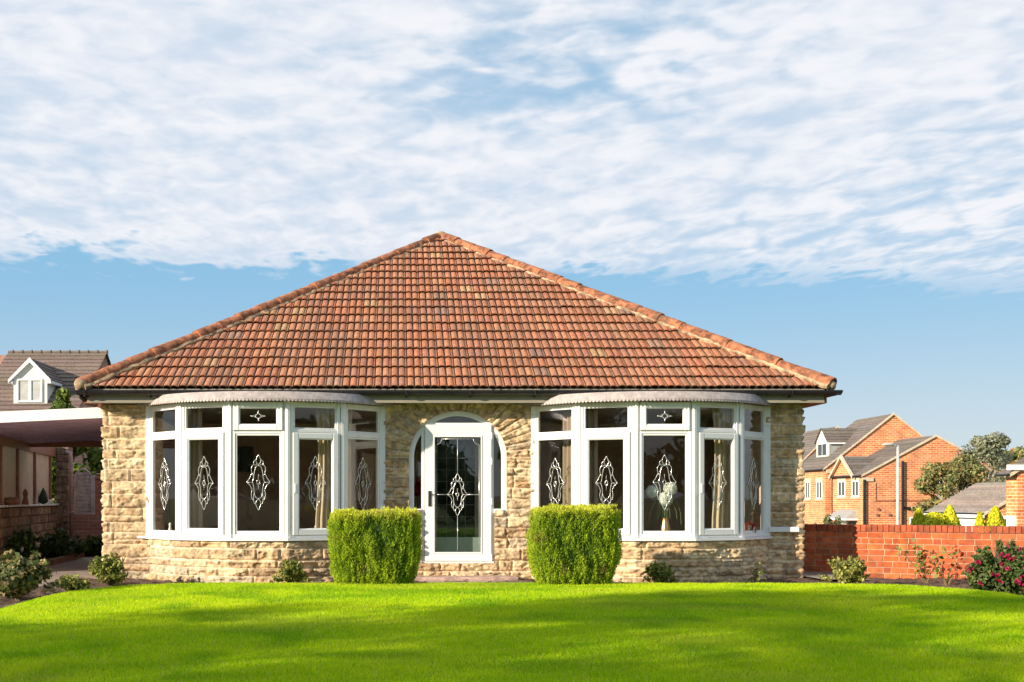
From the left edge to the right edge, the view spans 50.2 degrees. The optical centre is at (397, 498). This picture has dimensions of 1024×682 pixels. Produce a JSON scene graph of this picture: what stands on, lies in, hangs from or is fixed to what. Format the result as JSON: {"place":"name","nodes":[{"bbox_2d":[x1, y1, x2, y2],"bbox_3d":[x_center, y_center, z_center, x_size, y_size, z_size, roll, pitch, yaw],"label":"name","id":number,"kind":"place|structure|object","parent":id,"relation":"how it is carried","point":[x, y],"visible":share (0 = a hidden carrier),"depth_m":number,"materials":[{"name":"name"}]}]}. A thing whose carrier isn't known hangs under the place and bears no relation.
{"place":"outdoors","nodes":[
{"label":"outdoors","id":0,"kind":"place"},
{"bbox_2d":[0,350,110,500],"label":"neighbour house","id":1,"kind":"structure","parent":0,"point":[32,380],"depth_m":54.59,"materials":[{"name":"brick"}]},
{"bbox_2d":[17,379,42,401],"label":"dormer window","id":2,"kind":"structure","parent":1,"relation":"in","point":[28,390],"depth_m":53.19,"materials":[{"name":"white plastic"}]},
{"bbox_2d":[38,555,102,585],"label":"driveway","id":3,"kind":"structure","parent":0,"point":[76,566],"depth_m":18.40,"materials":[{"name":"concrete"}]},
{"bbox_2d":[3,525,42,561],"bbox_3d":[-6.675,0.854,19.339,0.731,0.785,1.016,0,0,0],"label":"garden plant","id":4,"kind":"object","parent":3,"relation":"on","point":[22,543],"visible":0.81,"depth_m":19.07,"materials":[{"name":"green plant"}]},
{"bbox_2d":[38,527,87,559],"bbox_3d":[-6.564,0.899,21.000,0.939,0.696,1.763,0,0,0],"label":"garden plant","id":5,"kind":"object","parent":3,"relation":"on","point":[58,543],"visible":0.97,"depth_m":20.75,"materials":[{"name":"green plant"}]},
{"bbox_2d":[41,553,84,565],"bbox_3d":[-6.330,1.160,20.418,0.118,0.120,3.641,0,0,-4],"label":"kerb edging","id":6,"kind":"object","parent":3,"relation":"on","point":[57,560],"visible":0.67,"depth_m":20.36,"materials":[{"name":"brick"}]},
{"bbox_2d":[73,515,103,540],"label":"brick wall","id":7,"kind":"structure","parent":3,"relation":"on","point":[83,525],"depth_m":24.80,"materials":[{"name":"red brick"}]},
{"bbox_2d":[74,468,95,514],"bbox_3d":[-7.165,-0.159,24.830,0.500,1.074,0.100,0,0,0],"label":"fence panel","id":8,"kind":"object","parent":7,"relation":"on","point":[84,502],"visible":1,"depth_m":24.83,"materials":[{"name":"brown wood"}]},
{"bbox_2d":[81,532,103,555],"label":"garden plant","id":9,"kind":"object","parent":3,"relation":"on","point":[94,544],"visible":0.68,"depth_m":22.45,"materials":[{"name":"green plant"}]},
{"bbox_2d":[95,476,103,514],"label":"red gate","id":10,"kind":"structure","parent":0,"point":[98,489],"depth_m":24.83,"materials":[{"name":"brown wood"}]},
{"bbox_2d":[414,475,420,508],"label":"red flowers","id":11,"kind":"object","parent":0,"point":[417,488],"visible":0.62,"depth_m":16.39,"materials":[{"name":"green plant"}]},
{"bbox_2d":[0,581,1023,681],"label":"lawn","id":12,"kind":"structure","parent":0,"point":[484,636],"depth_m":8.31,"materials":[{"name":"green plant"}]},
{"bbox_2d":[0,0,1023,469],"label":"sky","id":13,"kind":"structure","parent":0,"point":[834,188],"materials":[{"name":"blue"}]},
{"bbox_2d":[802,572,834,578],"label":"path","id":14,"kind":"structure","parent":0,"point":[813,574],"depth_m":16.29,"materials":[{"name":"concrete"}]},
{"bbox_2d":[924,482,1005,525],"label":"garage","id":15,"kind":"structure","parent":0,"point":[968,503],"depth_m":58.72,"materials":[{"name":"grey tile"}]},
{"bbox_2d":[958,517,975,525],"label":"garage door","id":16,"kind":"structure","parent":15,"relation":"in","point":[965,521],"depth_m":57.94,"materials":[{"name":"white plastic"}]},
{"bbox_2d":[995,457,1023,525],"bbox_3d":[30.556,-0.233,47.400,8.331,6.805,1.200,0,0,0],"label":"brick house","id":17,"kind":"structure","parent":0,"point":[1014,475],"depth_m":47.10,"materials":[{"name":"brick"}]},
{"bbox_2d":[1002,516,1015,525],"bbox_3d":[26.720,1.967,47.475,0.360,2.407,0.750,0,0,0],"label":"garage door","id":18,"kind":"structure","parent":17,"relation":"in","point":[1010,520],"depth_m":47.10,"materials":[{"name":"white plastic"}]},
{"bbox_3d":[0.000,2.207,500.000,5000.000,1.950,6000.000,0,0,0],"label":"ground","id":19,"kind":"structure","parent":0,"visible":0},
{"bbox_2d":[0,595,39,608],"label":"flower bed","id":20,"kind":"object","parent":19,"relation":"on","point":[5,601],"visible":0.45,"depth_m":12.77,"materials":[{"name":"soil"}]},
{"bbox_2d":[0,549,70,600],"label":"shrub","id":21,"kind":"object","parent":20,"relation":"on","point":[20,577],"visible":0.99,"depth_m":12.47,"materials":[{"name":"green plant"}]},
{"bbox_2d":[0,435,73,554],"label":"sunroom","id":22,"kind":"structure","parent":19,"relation":"on","point":[26,466],"depth_m":22.02,"materials":[{"name":"brick"}]},
{"bbox_2d":[4,497,17,504],"bbox_3d":[-6.979,0.050,19.558,0.260,0.140,0.260,0,0,0],"label":"flowerpot","id":23,"kind":"object","parent":22,"relation":"on","point":[10,500],"visible":0.96,"depth_m":19.46,"materials":[{"name":"brown ceramic"}]},
{"bbox_2d":[22,489,28,504],"bbox_3d":[-7.171,-0.030,20.894,0.140,0.300,0.140,0,0,0],"label":"figurine","id":24,"kind":"object","parent":22,"relation":"on","point":[25,501],"visible":1,"depth_m":20.85,"materials":[{"name":"ceramic"}]},
{"bbox_2d":[39,488,47,503],"bbox_3d":[-7.443,-0.055,22.784,0.200,0.350,0.200,0,0,0],"label":"ornament","id":25,"kind":"object","parent":22,"relation":"on","point":[43,498],"visible":0.94,"depth_m":22.72,"materials":[{"name":"green plant"}]},
{"bbox_2d":[49,387,101,514],"bbox_3d":[-8.268,-0.688,27.418,2.479,4.239,2.326,0,0,0],"label":"conifer","id":26,"kind":"object","parent":19,"relation":"on","point":[63,395],"visible":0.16,"depth_m":27.18,"materials":[{"name":"green plant"}]},
{"bbox_2d":[73,447,103,510],"bbox_3d":[-7.412,-0.725,28.106,2.329,4.382,2.415,0,0,0],"label":"conifer","id":27,"kind":"object","parent":19,"relation":"on","point":[94,458],"visible":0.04,"depth_m":27.61,"materials":[{"name":"green plant"}]},
{"bbox_2d":[69,231,842,583],"bbox_3d":[0.842,-1.988,21.171,11.071,6.417,12.498,0,0,0],"label":"bungalow","id":28,"kind":"object","parent":19,"relation":"on","point":[457,375],"visible":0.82,"depth_m":15.99,"materials":[{"name":"stone"}]},
{"bbox_2d":[0,407,103,446],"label":"carport","id":29,"kind":"object","parent":28,"relation":"attached to","point":[75,427],"visible":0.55,"depth_m":17.68,"materials":[{"name":"white plastic"}]},
{"bbox_2d":[150,404,176,536],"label":"window frame","id":30,"kind":"structure","parent":28,"relation":"in","point":[168,435],"depth_m":15.81,"materials":[{"name":"white plastic"}]},
{"bbox_2d":[188,408,202,527],"bbox_3d":[-3.051,-0.390,15.714,0.151,1.880,0.621,0,0,-43],"label":"curtain","id":31,"kind":"object","parent":28,"relation":"hanging from","point":[196,507],"visible":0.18,"depth_m":15.54,"materials":[{"name":"beige fabric"}]},
{"bbox_2d":[181,401,225,537],"bbox_3d":[-2.720,-0.399,15.285,0.750,1.908,0.092,0,0,23],"label":"window frame","id":32,"kind":"structure","parent":28,"relation":"in","point":[188,434],"depth_m":15.27,"materials":[{"name":"white plastic"}]},
{"bbox_2d":[238,447,253,471],"bbox_3d":[-2.844,-0.721,19.945,0.400,0.461,0.030,0,0,0],"label":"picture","id":33,"kind":"object","parent":28,"relation":"attached to","point":[245,458],"visible":0.64,"depth_m":19.93},
{"bbox_2d":[231,401,284,537],"bbox_3d":[-1.940,-0.399,15.128,0.750,1.908,0.096,0,0,0],"label":"window frame","id":34,"kind":"structure","parent":28,"relation":"in","point":[238,429],"depth_m":15.11,"materials":[{"name":"white plastic"}]},
{"bbox_2d":[290,401,340,537],"bbox_3d":[-1.156,-0.399,15.275,0.750,1.908,0.115,0,0,-23],"label":"window frame","id":35,"kind":"structure","parent":28,"relation":"in","point":[331,434],"depth_m":15.26,"materials":[{"name":"white plastic"}]},
{"bbox_2d":[315,408,351,527],"bbox_3d":[-0.866,-0.390,15.685,0.185,1.880,0.706,0,0,45],"label":"curtain","id":36,"kind":"object","parent":28,"relation":"hanging from","point":[325,417],"visible":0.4,"depth_m":15.54,"materials":[{"name":"beige fabric"}]},
{"bbox_2d":[346,404,380,509],"bbox_3d":[-0.507,-0.399,15.735,0.070,1.908,0.750,0,0,45],"label":"window frame","id":37,"kind":"structure","parent":28,"relation":"in","point":[357,435],"depth_m":15.80,"materials":[{"name":"white plastic"}]},
{"bbox_2d":[424,431,478,557],"bbox_3d":[0.860,-0.065,17.260,0.880,2.030,0.040,0,0,0],"label":"inner door","id":38,"kind":"structure","parent":28,"relation":"in","point":[446,451],"depth_m":17.26,"materials":[{"name":"plastic"}]},
{"bbox_2d":[425,425,492,560],"bbox_3d":[0.905,-0.082,16.000,0.999,2.009,0.115,0,0,0],"label":"door","id":39,"kind":"structure","parent":28,"relation":"in","point":[431,431],"depth_m":16.00,"materials":[{"name":"white plastic"}]},
{"bbox_2d":[535,404,574,506],"bbox_3d":[2.297,-0.399,15.735,0.750,1.908,0.070,0,0,45],"label":"window frame","id":40,"kind":"structure","parent":28,"relation":"in","point":[560,435],"depth_m":15.76,"materials":[{"name":"white plastic"}]},
{"bbox_2d":[563,408,597,505],"bbox_3d":[2.619,-0.390,15.714,0.151,1.880,0.621,0,0,-43],"label":"curtain","id":41,"kind":"object","parent":28,"relation":"hanging from","point":[591,418],"visible":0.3,"depth_m":15.80,"materials":[{"name":"beige fabric"}]},
{"bbox_2d":[580,401,632,537],"bbox_3d":[2.950,-0.399,15.285,0.750,1.908,0.092,0,0,23],"label":"window frame","id":42,"kind":"structure","parent":28,"relation":"in","point":[588,434],"depth_m":15.25,"materials":[{"name":"white plastic"}]},
{"bbox_2d":[645,482,680,530],"bbox_3d":[3.763,0.154,15.310,0.509,0.772,0.232,0,0,0],"label":"flower vase","id":43,"kind":"object","parent":28,"relation":"on","point":[652,491],"visible":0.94,"depth_m":15.27,"materials":[{"name":"white plant"}]},
{"bbox_2d":[638,401,691,537],"bbox_3d":[3.730,-0.399,15.128,0.750,1.908,0.096,0,0,0],"label":"window frame","id":44,"kind":"structure","parent":28,"relation":"in","point":[645,429],"depth_m":15.11,"materials":[{"name":"white plastic"}]},
{"bbox_2d":[697,401,738,537],"bbox_3d":[4.514,-0.399,15.275,0.750,1.908,0.115,0,0,-23],"label":"window frame","id":45,"kind":"structure","parent":28,"relation":"in","point":[732,434],"depth_m":15.28,"materials":[{"name":"white plastic"}]},
{"bbox_2d":[712,408,731,527],"bbox_3d":[4.804,-0.390,15.685,0.185,1.880,0.706,0,0,45],"label":"curtain","id":46,"kind":"object","parent":28,"relation":"hanging from","point":[721,515],"visible":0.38,"depth_m":15.54,"materials":[{"name":"beige fabric"}]},
{"bbox_2d":[744,520,758,532],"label":"potted flowers","id":47,"kind":"object","parent":28,"relation":"on","point":[752,527],"visible":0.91,"depth_m":15.72,"materials":[{"name":"red plant"}]},
{"bbox_2d":[744,404,765,536],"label":"window frame","id":48,"kind":"structure","parent":28,"relation":"in","point":[749,435],"depth_m":15.93,"materials":[{"name":"white plastic"}]},
{"bbox_2d":[414,575,534,583],"bbox_3d":[1.019,1.188,15.310,1.777,0.105,1.320,0,0,0],"label":"doorstep","id":49,"kind":"object","parent":19,"relation":"on","point":[470,578],"visible":0.29,"depth_m":15.55,"materials":[{"name":"stone"}]},
{"bbox_2d":[24,577,1023,596],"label":"flower bed","id":50,"kind":"object","parent":19,"relation":"on","point":[934,582],"visible":0.15,"depth_m":15.28,"materials":[{"name":"soil"}]},
{"bbox_2d":[59,574,91,590],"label":"shrub","id":51,"kind":"object","parent":50,"relation":"on","point":[77,582],"visible":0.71,"depth_m":13.54,"materials":[{"name":"green plant"}]},
{"bbox_2d":[87,552,128,585],"bbox_3d":[-3.937,0.969,14.732,0.510,0.493,0.577,0,0,-29],"label":"shrub","id":52,"kind":"object","parent":50,"relation":"on","point":[108,570],"visible":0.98,"depth_m":14.65,"materials":[{"name":"green plant"}]},
{"bbox_2d":[271,559,309,582],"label":"shrub","id":53,"kind":"object","parent":50,"relation":"on","point":[293,572],"visible":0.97,"depth_m":14.47,"materials":[{"name":"green plant"}]},
{"bbox_2d":[326,505,424,584],"bbox_3d":[-0.279,0.615,13.749,1.263,1.071,0.925,0,0,0],"label":"clipped hedge","id":54,"kind":"object","parent":50,"relation":"on","point":[381,546],"visible":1,"depth_m":13.43,"materials":[{"name":"green plant"}]},
{"bbox_2d":[525,503,622,584],"bbox_3d":[2.234,0.597,13.755,1.221,1.105,0.896,0,0,0],"label":"clipped hedge","id":55,"kind":"object","parent":50,"relation":"on","point":[577,544],"visible":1,"depth_m":13.42,"materials":[{"name":"green plant"}]},
{"bbox_2d":[643,559,677,583],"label":"shrub","id":56,"kind":"object","parent":50,"relation":"on","point":[657,572],"visible":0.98,"depth_m":14.56,"materials":[{"name":"green plant"}]},
{"bbox_2d":[748,562,765,582],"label":"rose bush","id":57,"kind":"object","parent":50,"relation":"on","point":[755,578],"visible":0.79,"depth_m":14.70,"materials":[{"name":"green plant"}]},
{"bbox_2d":[818,555,870,583],"bbox_3d":[6.082,0.988,14.574,0.613,0.457,0.535,0,0,-22],"label":"shrub","id":58,"kind":"object","parent":50,"relation":"on","point":[850,570],"visible":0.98,"depth_m":14.51,"materials":[{"name":"green plant"}]},
{"bbox_2d":[895,538,952,583],"bbox_3d":[7.283,0.885,15.042,0.779,0.678,0.312,0,0,0],"label":"rose bush","id":59,"kind":"object","parent":50,"relation":"on","point":[919,554],"visible":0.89,"depth_m":15.05,"materials":[{"name":"green plant"}]},
{"bbox_2d":[920,545,965,585],"bbox_3d":[7.459,0.933,14.831,0.686,0.582,0.432,0,0,0],"label":"rose bush","id":60,"kind":"object","parent":50,"relation":"on","point":[936,569],"visible":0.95,"depth_m":14.80,"materials":[{"name":"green plant"}]},
{"bbox_2d":[961,539,1023,595],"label":"shrub","id":61,"kind":"object","parent":50,"relation":"on","point":[1001,571],"visible":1,"depth_m":12.85,"materials":[{"name":"green plant"}]},
{"bbox_2d":[802,426,839,460],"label":"brick house","id":62,"kind":"structure","parent":19,"relation":"on","point":[810,448],"depth_m":99.46,"materials":[{"name":"tile"}]},
{"bbox_2d":[820,514,841,523],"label":"shrub","id":63,"kind":"object","parent":19,"relation":"on","point":[827,520],"visible":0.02,"depth_m":51.90,"materials":[{"name":"green plant"}]},
{"bbox_2d":[802,413,923,523],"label":"brick house","id":64,"kind":"structure","parent":19,"relation":"on","point":[865,436],"depth_m":85.31,"materials":[{"name":"brick"}]},
{"bbox_2d":[805,481,809,498],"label":"window","id":65,"kind":"structure","parent":64,"relation":"in","point":[807,484],"depth_m":87.80,"materials":[{"name":"white plastic"}]},
{"bbox_2d":[816,481,821,498],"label":"window","id":66,"kind":"structure","parent":64,"relation":"in","point":[818,483],"depth_m":85.42,"materials":[{"name":"white plastic"}]},
{"bbox_2d":[882,443,899,524],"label":"street lamp","id":67,"kind":"object","parent":19,"relation":"on","point":[897,490],"visible":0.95,"depth_m":49.95,"materials":[{"name":"metal"}]},
{"bbox_2d":[802,524,1023,578],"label":"brick wall","id":68,"kind":"structure","parent":19,"relation":"on","point":[873,547],"depth_m":16.31,"materials":[{"name":"red brick"}]},
{"bbox_2d":[828,435,1000,524],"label":"brick house","id":69,"kind":"structure","parent":19,"relation":"on","point":[864,490],"depth_m":78.00,"materials":[{"name":"brick"}]},
{"bbox_2d":[838,481,844,496],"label":"window","id":70,"kind":"structure","parent":69,"relation":"in","point":[841,484],"depth_m":81.84,"materials":[{"name":"white plastic"}]},
{"bbox_2d":[852,480,858,496],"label":"window","id":71,"kind":"structure","parent":69,"relation":"in","point":[855,484],"depth_m":79.36,"materials":[{"name":"white plastic"}]},
{"bbox_2d":[910,508,924,524],"bbox_3d":[16.341,1.206,33.995,1.096,1.809,1.075,0,0,0],"label":"golden conifer","id":72,"kind":"object","parent":19,"relation":"on","point":[918,517],"visible":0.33,"depth_m":33.90,"materials":[{"name":"green plant"}]},
{"bbox_2d":[921,512,955,524],"bbox_3d":[16.835,1.306,33.983,1.830,1.796,1.917,0,0,27],"label":"golden conifer","id":73,"kind":"object","parent":19,"relation":"on","point":[933,518],"visible":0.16,"depth_m":33.70,"materials":[{"name":"yellow plant"}]},
{"bbox_2d":[941,504,960,525],"bbox_3d":[17.275,1.241,33.997,1.529,2.121,1.579,0,0,0],"label":"golden conifer","id":74,"kind":"object","parent":19,"relation":"on","point":[950,513],"visible":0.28,"depth_m":33.82,"materials":[{"name":"yellow plant"}]},
{"bbox_2d":[911,454,991,514],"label":"tree","id":75,"kind":"object","parent":19,"relation":"on","point":[951,475],"visible":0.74,"depth_m":65.69,"materials":[{"name":"green plant"}]},
{"bbox_2d":[974,511,984,525],"bbox_3d":[18.269,1.434,33.977,0.827,2.099,0.832,0,0,-43],"label":"golden conifer","id":76,"kind":"object","parent":19,"relation":"on","point":[979,520],"visible":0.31,"depth_m":33.93,"materials":[{"name":"yellow plant"}]},
{"bbox_2d":[951,431,1013,482],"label":"tree","id":77,"kind":"object","parent":19,"relation":"on","point":[987,448],"visible":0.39,"depth_m":72.96,"materials":[{"name":"green plant"}]},
{"bbox_2d":[984,505,1005,531],"bbox_3d":[18.770,1.392,34.022,1.646,2.367,1.677,0,0,0],"label":"golden conifer","id":78,"kind":"object","parent":19,"relation":"on","point":[995,517],"visible":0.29,"depth_m":33.87,"materials":[{"name":"yellow plant"}]},
{"bbox_2d":[991,446,1023,469],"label":"tree","id":79,"kind":"object","parent":19,"relation":"on","point":[1018,453],"visible":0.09,"depth_m":94.30,"materials":[{"name":"green plant"}]}
]}

